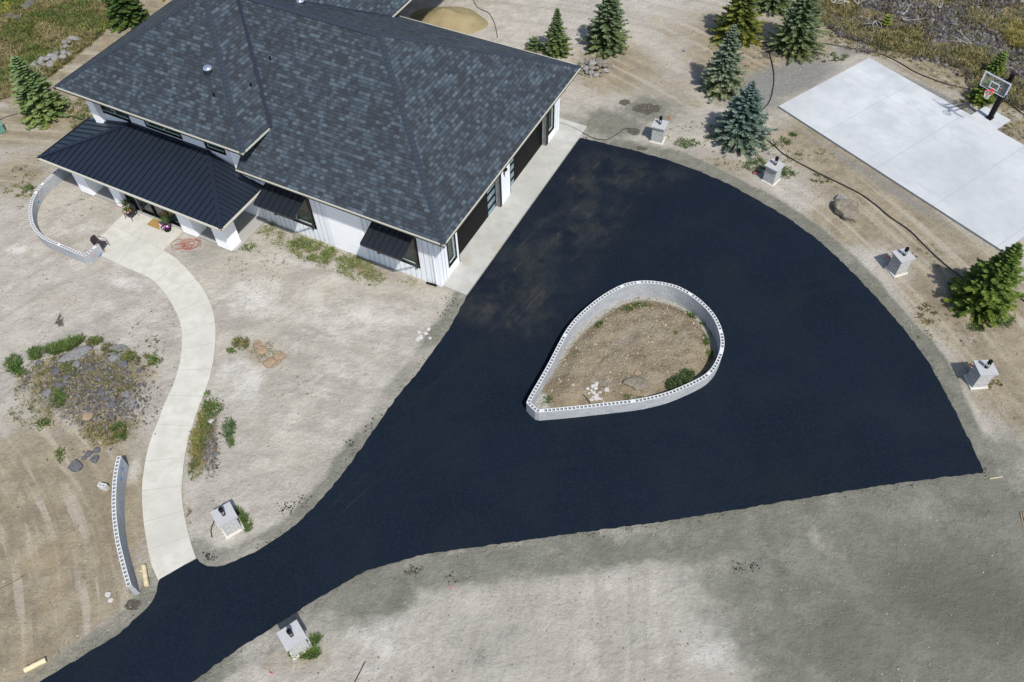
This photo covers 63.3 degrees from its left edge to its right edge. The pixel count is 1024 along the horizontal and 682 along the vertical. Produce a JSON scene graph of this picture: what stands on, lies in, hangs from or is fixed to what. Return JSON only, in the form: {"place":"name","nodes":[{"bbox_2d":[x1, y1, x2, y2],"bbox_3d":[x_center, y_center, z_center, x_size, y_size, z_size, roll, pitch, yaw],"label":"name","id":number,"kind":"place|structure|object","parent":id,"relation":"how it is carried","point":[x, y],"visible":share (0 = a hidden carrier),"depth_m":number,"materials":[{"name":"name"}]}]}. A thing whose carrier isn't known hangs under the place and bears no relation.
{"place":"outdoors","nodes":[
{"label":"outdoors","id":0,"kind":"place"},
{"bbox_2d":[0,0,112,100],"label":"meadow grass","id":1,"kind":"structure","parent":0,"point":[58,36],"depth_m":65.16,"materials":[{"name":"green plant"}]},
{"bbox_2d":[40,138,982,681],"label":"driveway","id":2,"kind":"structure","parent":0,"point":[824,380],"depth_m":42.08,"materials":[{"name":"black asphalt"}]},
{"bbox_2d":[0,0,1023,681],"bbox_3d":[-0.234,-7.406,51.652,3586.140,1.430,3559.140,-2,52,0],"label":"ground","id":3,"kind":"structure","parent":0,"point":[760,614],"depth_m":40.52,"materials":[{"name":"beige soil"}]},
{"bbox_2d":[0,120,5,133],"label":"utility box","id":4,"kind":"object","parent":3,"relation":"on","point":[2,129],"visible":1,"depth_m":57.44,"materials":[{"name":"green plastic"}]},
{"bbox_2d":[22,3,32,7],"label":"rock","id":5,"kind":"object","parent":3,"relation":"on","point":[25,5],"visible":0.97,"depth_m":67.23,"materials":[{"name":"grey stone"}]},
{"bbox_2d":[23,657,46,672],"bbox_3d":[-20.230,13.747,35.240,0.875,0.252,0.248,-25,56,-17],"label":"peeled log","id":6,"kind":"object","parent":3,"relation":"on","point":[34,665],"visible":1,"depth_m":35.16,"materials":[{"name":"brown wood"}]},
{"bbox_2d":[9,55,69,129],"bbox_3d":[-32.968,-17.451,57.140,3.584,4.954,3.851,-20,54,-13],"label":"spruce tree","id":7,"kind":"object","parent":3,"relation":"on","point":[38,102],"visible":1,"depth_m":57.18,"materials":[{"name":"green plant"}]},
{"bbox_2d":[43,389,51,396],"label":"rock","id":8,"kind":"object","parent":3,"relation":"on","point":[46,392],"visible":1,"depth_m":43.43,"materials":[{"name":"grey stone"}]},
{"bbox_2d":[46,60,53,67],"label":"rock","id":9,"kind":"object","parent":3,"relation":"on","point":[48,64],"visible":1,"depth_m":62.12,"materials":[{"name":"grey stone"}]},
{"bbox_2d":[50,54,58,61],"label":"rock","id":10,"kind":"object","parent":3,"relation":"on","point":[54,57],"visible":1,"depth_m":62.41,"materials":[{"name":"grey stone"}]},
{"bbox_2d":[52,367,60,374],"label":"rock","id":11,"kind":"object","parent":3,"relation":"on","point":[56,369],"visible":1,"depth_m":44.41,"materials":[{"name":"grey stone"}]},
{"bbox_2d":[55,381,62,387],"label":"rock","id":12,"kind":"object","parent":3,"relation":"on","point":[58,384],"visible":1,"depth_m":43.72,"materials":[{"name":"grey stone"}]},
{"bbox_2d":[59,54,67,58],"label":"rock","id":13,"kind":"object","parent":3,"relation":"on","point":[62,56],"visible":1,"depth_m":62.65,"materials":[{"name":"grey stone"}]},
{"bbox_2d":[29,168,103,264],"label":"block wall","id":14,"kind":"structure","parent":3,"relation":"on","point":[45,188],"depth_m":51.18,"materials":[{"name":"concrete"}]},
{"bbox_2d":[57,345,93,362],"bbox_3d":[-23.812,0.767,45.294,2.018,0.378,0.876,-30,57,-20],"label":"rock","id":15,"kind":"object","parent":3,"relation":"on","point":[78,352],"visible":1,"depth_m":45.15,"materials":[{"name":"grey stone"}]},
{"bbox_2d":[68,459,82,471],"bbox_3d":[-21.607,6.255,41.181,0.718,0.473,0.615,34,60,24],"label":"boulder","id":16,"kind":"object","parent":3,"relation":"on","point":[75,465],"visible":1,"depth_m":41.03,"materials":[{"name":"grey stone"}]},
{"bbox_2d":[72,361,79,366],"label":"rock","id":17,"kind":"object","parent":3,"relation":"on","point":[76,363],"visible":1,"depth_m":44.66,"materials":[{"name":"grey stone"}]},
{"bbox_2d":[0,333,164,462],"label":"weeds","id":18,"kind":"object","parent":3,"relation":"on","point":[68,343],"visible":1,"depth_m":44.28,"materials":[{"name":"green plant"}]},
{"bbox_2d":[82,412,92,420],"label":"rock","id":19,"kind":"object","parent":3,"relation":"on","point":[86,416],"visible":1,"depth_m":42.61,"materials":[{"name":"beige stone"}]},
{"bbox_2d":[85,450,92,456],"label":"rock","id":20,"kind":"object","parent":3,"relation":"on","point":[88,453],"visible":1,"depth_m":41.53,"materials":[{"name":"grey stone"}]},
{"bbox_2d":[89,455,98,463],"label":"rock","id":21,"kind":"object","parent":3,"relation":"on","point":[94,459],"visible":1,"depth_m":41.32,"materials":[{"name":"grey stone"}]},
{"bbox_2d":[92,447,100,452],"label":"rock","id":22,"kind":"object","parent":3,"relation":"on","point":[96,449],"visible":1,"depth_m":41.66,"materials":[{"name":"grey stone"}]},
{"bbox_2d":[97,389,104,395],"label":"rock","id":23,"kind":"object","parent":3,"relation":"on","point":[100,392],"visible":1,"depth_m":43.37,"materials":[{"name":"grey stone"}]},
{"bbox_2d":[97,482,109,490],"bbox_3d":[-19.831,7.069,40.316,0.406,0.380,0.200,10,53,9],"label":"concrete block","id":24,"kind":"object","parent":3,"relation":"on","point":[103,486],"depth_m":40.23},
{"bbox_2d":[108,401,115,407],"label":"rock","id":25,"kind":"object","parent":3,"relation":"on","point":[112,404],"visible":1,"depth_m":43.02,"materials":[{"name":"grey stone"}]},
{"bbox_2d":[3,334,223,501],"bbox_3d":[-20.225,3.069,43.419,14.382,0.624,8.328,11,53,10],"label":"lava rubble","id":26,"kind":"object","parent":3,"relation":"on","point":[212,447],"visible":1,"depth_m":43.35,"materials":[{"name":"stone"}]},
{"bbox_2d":[108,354,118,361],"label":"rock","id":27,"kind":"object","parent":3,"relation":"on","point":[113,357],"visible":1,"depth_m":44.94,"materials":[{"name":"grey stone"}]},
{"bbox_2d":[108,344,127,351],"bbox_3d":[-21.609,0.416,45.601,1.138,0.285,0.573,-2,52,0],"label":"rock","id":28,"kind":"object","parent":3,"relation":"on","point":[119,346],"visible":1,"depth_m":45.49,"materials":[{"name":"grey stone"}]},
{"bbox_2d":[117,360,127,366],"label":"rock","id":29,"kind":"object","parent":3,"relation":"on","point":[122,363],"visible":1,"depth_m":44.68,"materials":[{"name":"grey stone"}]},
{"bbox_2d":[100,0,149,33],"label":"spruce tree","id":30,"kind":"object","parent":3,"relation":"on","point":[125,13],"visible":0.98,"depth_m":64.68,"materials":[{"name":"green plant"}]},
{"bbox_2d":[112,456,139,594],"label":"block wall","id":31,"kind":"structure","parent":3,"relation":"on","point":[121,469],"depth_m":38.64,"materials":[{"name":"concrete"}]},
{"bbox_2d":[122,390,130,397],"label":"rock","id":32,"kind":"object","parent":3,"relation":"on","point":[126,393],"visible":1,"depth_m":43.49,"materials":[{"name":"grey stone"}]},
{"bbox_2d":[129,398,135,404],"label":"rock","id":33,"kind":"object","parent":3,"relation":"on","point":[132,401],"visible":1,"depth_m":43.32,"materials":[{"name":"grey stone"}]},
{"bbox_2d":[140,564,148,586],"bbox_3d":[-16.642,10.629,37.581,0.302,0.231,1.012,-19,54,-13],"label":"peeled log","id":34,"kind":"object","parent":3,"relation":"on","point":[143,570],"visible":1,"depth_m":37.51,"materials":[{"name":"brown wood"}]},
{"bbox_2d":[97,212,215,579],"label":"walkway","id":35,"kind":"structure","parent":3,"relation":"on","point":[170,441],"depth_m":44.22,"materials":[{"name":"concrete"}]},
{"bbox_2d":[90,235,108,251],"bbox_3d":[-24.880,-5.912,50.098,0.710,0.922,0.633,10,53,9],"label":"armchair","id":36,"kind":"object","parent":35,"relation":"on","point":[94,239],"visible":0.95,"depth_m":50.06,"materials":[{"name":"brown fabric"}]},
{"bbox_2d":[122,202,138,220],"bbox_3d":[-23.766,-8.061,51.729,0.633,0.922,0.710,21,56,17],"label":"armchair","id":37,"kind":"object","parent":35,"relation":"on","point":[132,206],"visible":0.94,"depth_m":51.68,"materials":[{"name":"black metal"}]},
{"bbox_2d":[123,205,130,213],"bbox_3d":[-23.800,-8.118,51.444,0.699,0.576,0.845,-2,52,0],"label":"flower planter","id":38,"kind":"object","parent":37,"relation":"on","point":[127,210],"visible":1,"depth_m":51.43,"materials":[{"name":"plant"}]},
{"bbox_2d":[147,218,160,228],"bbox_3d":[-22.090,-7.288,51.602,1.000,0.025,0.600,21,56,17],"label":"doormat","id":39,"kind":"object","parent":35,"relation":"on","point":[153,222],"visible":0.71,"depth_m":51.60,"materials":[{"name":"fabric"}]},
{"bbox_2d":[155,211,170,231],"bbox_3d":[-21.164,-7.230,50.788,1.267,1.208,1.578,-35,59,-23],"label":"flower planter","id":40,"kind":"object","parent":35,"relation":"on","point":[164,225],"visible":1,"depth_m":50.79,"materials":[{"name":"ceramic"}]},
{"bbox_2d":[3,97,324,660],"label":"weeds","id":41,"kind":"object","parent":3,"relation":"on","point":[198,435],"visible":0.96,"depth_m":42.48,"materials":[{"name":"green plant"}]},
{"bbox_2d":[171,238,200,251],"bbox_3d":[-19.392,-6.087,50.688,2.736,0.035,1.285,-21,55,-14],"label":"extension cord","id":42,"kind":"object","parent":3,"relation":"on","point":[186,243],"visible":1,"depth_m":50.51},
{"bbox_2d":[210,501,243,538],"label":"lamp pillar","id":43,"kind":"structure","parent":3,"relation":"on","point":[226,520],"depth_m":38.17,"materials":[{"name":"white stone"}]},
{"bbox_2d":[253,340,262,348],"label":"rock","id":44,"kind":"object","parent":3,"relation":"on","point":[256,343],"visible":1,"depth_m":45.59,"materials":[{"name":"brown stone"}]},
{"bbox_2d":[257,345,267,354],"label":"rock","id":45,"kind":"object","parent":3,"relation":"on","point":[262,349],"visible":1,"depth_m":45.32,"materials":[{"name":"brown stone"}]},
{"bbox_2d":[262,357,275,367],"bbox_3d":[-13.120,1.145,44.904,0.623,0.273,0.667,32,59,23],"label":"rock","id":46,"kind":"object","parent":3,"relation":"on","point":[268,362],"visible":1,"depth_m":44.77,"materials":[{"name":"beige stone"}]},
{"bbox_2d":[272,350,285,359],"bbox_3d":[-12.649,0.821,45.189,0.691,0.230,0.601,34,60,24],"label":"rock","id":47,"kind":"object","parent":3,"relation":"on","point":[280,355],"visible":1,"depth_m":45.09,"materials":[{"name":"beige stone"}]},
{"bbox_2d":[277,620,311,659],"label":"lamp pillar","id":48,"kind":"structure","parent":3,"relation":"on","point":[294,639],"depth_m":34.69,"materials":[{"name":"white stone"}]},
{"bbox_2d":[36,0,582,286],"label":"house","id":49,"kind":"structure","parent":3,"relation":"on","point":[383,132],"depth_m":48.01,"materials":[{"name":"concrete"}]},
{"bbox_2d":[115,198,130,208],"bbox_3d":[-24.162,-8.586,51.982,1.112,1.097,1.308,-2,52,0],"label":"flower planter","id":50,"kind":"object","parent":49,"relation":"on","point":[125,203],"visible":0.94,"depth_m":51.88,"materials":[{"name":"plant"}]},
{"bbox_2d":[239,219,434,288],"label":"weeds","id":51,"kind":"object","parent":3,"relation":"on","point":[326,254],"visible":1,"depth_m":49.80,"materials":[{"name":"green plant"}]},
{"bbox_2d":[410,6,488,33],"bbox_3d":[-4.957,-25.453,64.832,6.616,1.120,4.066,8,53,8],"label":"sand pile","id":52,"kind":"object","parent":3,"relation":"on","point":[464,20],"visible":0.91,"depth_m":64.42,"materials":[{"name":"beige sand"}]},
{"bbox_2d":[203,295,759,582],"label":"asphalt crumbs","id":53,"kind":"object","parent":3,"relation":"on","point":[207,557],"visible":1,"depth_m":39.48,"materials":[{"name":"black asphalt"}]},
{"bbox_2d":[443,118,586,295],"bbox_3d":[0.338,-8.982,52.524,2.070,0.160,16.960,21,56,17],"label":"garage apron","id":54,"kind":"object","parent":3,"relation":"on","point":[463,278],"visible":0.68,"depth_m":51.80,"materials":[{"name":"concrete"}]},
{"bbox_2d":[560,122,630,139],"bbox_3d":[5.450,-14.204,56.333,5.030,0.064,1.479,8,53,7],"label":"garden hose","id":55,"kind":"object","parent":54,"relation":"on","point":[601,139],"visible":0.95,"depth_m":56.19,"materials":[{"name":"rubber"}]},
{"bbox_2d":[56,137,988,680],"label":"asphalt crumbs","id":56,"kind":"object","parent":3,"relation":"on","point":[598,533],"visible":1,"depth_m":39.43,"materials":[{"name":"black asphalt"}]},
{"bbox_2d":[525,36,542,52],"bbox_3d":[1.698,-22.268,62.291,1.394,0.940,1.459,-2,52,0],"label":"shrub","id":57,"kind":"object","parent":3,"relation":"on","point":[535,43],"visible":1,"depth_m":62.23,"materials":[{"name":"green plant"}]},
{"bbox_2d":[540,8,573,58],"bbox_3d":[3.359,-22.521,60.779,2.648,3.772,2.644,-2,52,0],"label":"spruce tree","id":58,"kind":"object","parent":3,"relation":"on","point":[556,43],"visible":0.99,"depth_m":60.95,"materials":[{"name":"green plant"}]},
{"bbox_2d":[588,60,595,65],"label":"rock","id":59,"kind":"object","parent":3,"relation":"on","point":[591,62],"visible":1,"depth_m":60.54,"materials":[{"name":"grey stone"}]},
{"bbox_2d":[588,64,595,69],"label":"rock","id":60,"kind":"object","parent":3,"relation":"on","point":[592,67],"visible":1,"depth_m":60.25,"materials":[{"name":"beige stone"}]},
{"bbox_2d":[580,0,631,57],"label":"spruce tree","id":61,"kind":"object","parent":3,"relation":"on","point":[606,34],"visible":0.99,"depth_m":60.85,"materials":[{"name":"green plant"}]},
{"bbox_2d":[526,280,723,420],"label":"block wall","id":62,"kind":"structure","parent":3,"relation":"on","point":[689,301],"depth_m":44.58,"materials":[{"name":"concrete"}]},
{"bbox_2d":[534,297,716,408],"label":"soil","id":63,"kind":"structure","parent":62,"relation":"in","point":[645,367],"depth_m":44.56,"materials":[{"name":"brown soil"}]},
{"bbox_2d":[536,297,715,406],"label":"clods","id":64,"kind":"object","parent":63,"relation":"on","point":[648,336],"visible":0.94,"depth_m":44.99,"materials":[{"name":"soil"}]},
{"bbox_2d":[544,300,714,404],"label":"weeds","id":65,"kind":"object","parent":63,"relation":"on","point":[710,353],"visible":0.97,"depth_m":45.55,"materials":[{"name":"green plant"}]},
{"bbox_2d":[623,377,647,389],"bbox_3d":[6.399,2.216,43.217,1.295,0.276,0.820,-5,52,-3],"label":"rock","id":66,"kind":"object","parent":63,"relation":"on","point":[636,383],"visible":1,"depth_m":43.11,"materials":[{"name":"beige stone"}]},
{"bbox_2d":[665,373,682,389],"bbox_3d":[8.445,2.172,43.214,1.014,0.789,0.848,-19,54,-13],"label":"shrub","id":67,"kind":"object","parent":63,"relation":"on","point":[672,384],"visible":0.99,"depth_m":43.10,"materials":[{"name":"green plant"}]},
{"bbox_2d":[676,368,697,384],"bbox_3d":[9.185,1.934,43.320,1.062,0.815,1.135,-36,60,-24],"label":"shrub","id":68,"kind":"object","parent":63,"relation":"on","point":[687,375],"visible":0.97,"depth_m":43.27,"materials":[{"name":"green plant"}]},
{"bbox_2d":[649,116,668,144],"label":"lamp pillar","id":69,"kind":"structure","parent":3,"relation":"on","point":[658,126],"depth_m":54.92,"materials":[{"name":"white stone"}]},
{"bbox_2d":[697,24,748,102],"bbox_3d":[14.815,-19.370,57.198,3.614,5.275,3.662,-2,52,0],"label":"spruce tree","id":70,"kind":"object","parent":3,"relation":"on","point":[720,78],"visible":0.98,"depth_m":57.36,"materials":[{"name":"green plant"}]},
{"bbox_2d":[710,0,765,51],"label":"spruce tree","id":71,"kind":"object","parent":3,"relation":"on","point":[740,14],"visible":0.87,"depth_m":61.38,"materials":[{"name":"green plant"}]},
{"bbox_2d":[704,81,777,160],"bbox_3d":[15.233,-14.893,54.198,4.658,4.946,4.705,19,55,15],"label":"spruce tree","id":72,"kind":"object","parent":3,"relation":"on","point":[743,122],"visible":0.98,"depth_m":54.00,"materials":[{"name":"green plant"}]},
{"bbox_2d":[762,47,774,109],"bbox_3d":[18.588,-19.036,59.784,0.670,0.124,8.231,11,53,10],"label":"irrigation pipe","id":73,"kind":"object","parent":3,"relation":"on","point":[773,81],"visible":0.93,"depth_m":59.29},
{"bbox_2d":[761,156,785,186],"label":"lamp pillar","id":74,"kind":"structure","parent":3,"relation":"on","point":[773,170],"depth_m":52.26,"materials":[{"name":"white stone"}]},
{"bbox_2d":[524,31,1023,389],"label":"weeds","id":75,"kind":"object","parent":3,"relation":"on","point":[976,326],"visible":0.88,"depth_m":55.38,"materials":[{"name":"green plant"}]},
{"bbox_2d":[753,0,794,15],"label":"spruce tree","id":76,"kind":"object","parent":3,"relation":"on","point":[775,7],"visible":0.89,"depth_m":64.39,"materials":[{"name":"green plant"}]},
{"bbox_2d":[765,0,830,63],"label":"spruce tree","id":77,"kind":"object","parent":3,"relation":"on","point":[798,35],"visible":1,"depth_m":60.11,"materials":[{"name":"green plant"}]},
{"bbox_2d":[834,194,846,199],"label":"boulder","id":78,"kind":"object","parent":3,"relation":"on","point":[841,196],"visible":0.52,"depth_m":51.77,"materials":[{"name":"grey stone"}]},
{"bbox_2d":[832,198,858,222],"bbox_3d":[20.561,-7.924,51.087,1.560,1.187,1.772,3,52,4],"label":"boulder","id":79,"kind":"object","parent":3,"relation":"on","point":[846,209],"visible":0.98,"depth_m":50.65,"materials":[{"name":"beige stone"}]},
{"bbox_2d":[880,13,893,26],"bbox_3d":[28.514,-24.321,63.148,1.030,1.094,0.998,-2,52,0],"label":"shrub","id":80,"kind":"object","parent":3,"relation":"on","point":[887,20],"visible":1,"depth_m":63.03,"materials":[{"name":"green plant"}]},
{"bbox_2d":[767,140,1023,300],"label":"irrigation pipe","id":81,"kind":"object","parent":3,"relation":"on","point":[879,208],"visible":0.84,"depth_m":51.15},
{"bbox_2d":[885,247,915,277],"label":"lamp pillar","id":82,"kind":"structure","parent":3,"relation":"on","point":[902,259],"depth_m":47.36,"materials":[{"name":"white brick"}]},
{"bbox_2d":[778,58,1023,252],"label":"court slab","id":83,"kind":"structure","parent":3,"relation":"on","point":[933,169],"depth_m":54.79,"materials":[{"name":"concrete"}]},
{"bbox_2d":[824,83,1023,246],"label":"court joints","id":84,"kind":"object","parent":83,"relation":"on","point":[923,139],"visible":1,"depth_m":54.26,"materials":[{"name":"grey concrete"}]},
{"bbox_2d":[831,0,971,43],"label":"dead branches","id":85,"kind":"object","parent":3,"relation":"on","point":[908,19],"visible":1,"depth_m":63.63,"materials":[{"name":"grey wood"}]},
{"bbox_2d":[819,0,1023,109],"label":"dry brush","id":86,"kind":"object","parent":3,"relation":"on","point":[1012,31],"visible":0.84,"depth_m":62.46,"materials":[{"name":"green plant"}]},
{"bbox_2d":[825,43,1023,114],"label":"irrigation pipe","id":87,"kind":"object","parent":3,"relation":"on","point":[917,72],"visible":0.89,"depth_m":59.81,"materials":[{"name":"black plastic"}]},
{"bbox_2d":[831,0,1023,101],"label":"lava rubble","id":88,"kind":"object","parent":3,"relation":"on","point":[944,18],"visible":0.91,"depth_m":63.23,"materials":[{"name":"stone"}]},
{"bbox_2d":[963,359,998,389],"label":"lamp pillar","id":89,"kind":"structure","parent":3,"relation":"on","point":[981,374],"depth_m":42.48,"materials":[{"name":"white stone"}]},
{"bbox_2d":[965,80,997,109],"bbox_3d":[32.503,-17.147,57.129,2.185,1.691,2.068,-37,60,-24],"label":"spruce tree","id":90,"kind":"object","parent":3,"relation":"on","point":[977,96],"visible":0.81,"depth_m":57.15,"materials":[{"name":"green plant"}]},
{"bbox_2d":[944,242,1023,327],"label":"spruce tree","id":91,"kind":"object","parent":3,"relation":"on","point":[987,293],"visible":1,"depth_m":44.74,"materials":[{"name":"green plant"}]},
{"bbox_2d":[972,106,1010,129],"bbox_3d":[32.499,-15.107,56.449,1.646,0.215,1.945,-31,58,-21],"label":"court pad","id":92,"kind":"object","parent":3,"relation":"on","point":[998,121],"visible":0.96,"depth_m":56.28,"materials":[{"name":"concrete"}]},
{"bbox_2d":[978,71,1015,120],"bbox_3d":[31.481,-15.689,54.347,2.242,3.850,1.892,-2,52,0],"label":"basketball hoop","id":93,"kind":"object","parent":92,"relation":"on","point":[1004,89],"visible":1,"depth_m":53.78,"materials":[{"name":"black glass"}]},
{"bbox_2d":[983,50,1008,78],"bbox_3d":[34.430,-19.643,58.793,1.621,1.892,1.570,-2,52,0],"label":"shrub","id":94,"kind":"object","parent":3,"relation":"on","point":[997,66],"visible":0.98,"depth_m":58.72,"materials":[{"name":"green plant"}]},
{"bbox_2d":[1020,512,1023,527],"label":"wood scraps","id":95,"kind":"object","parent":3,"relation":"on","point":[1021,513],"visible":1,"depth_m":38.55,"materials":[{"name":"beige wood"}]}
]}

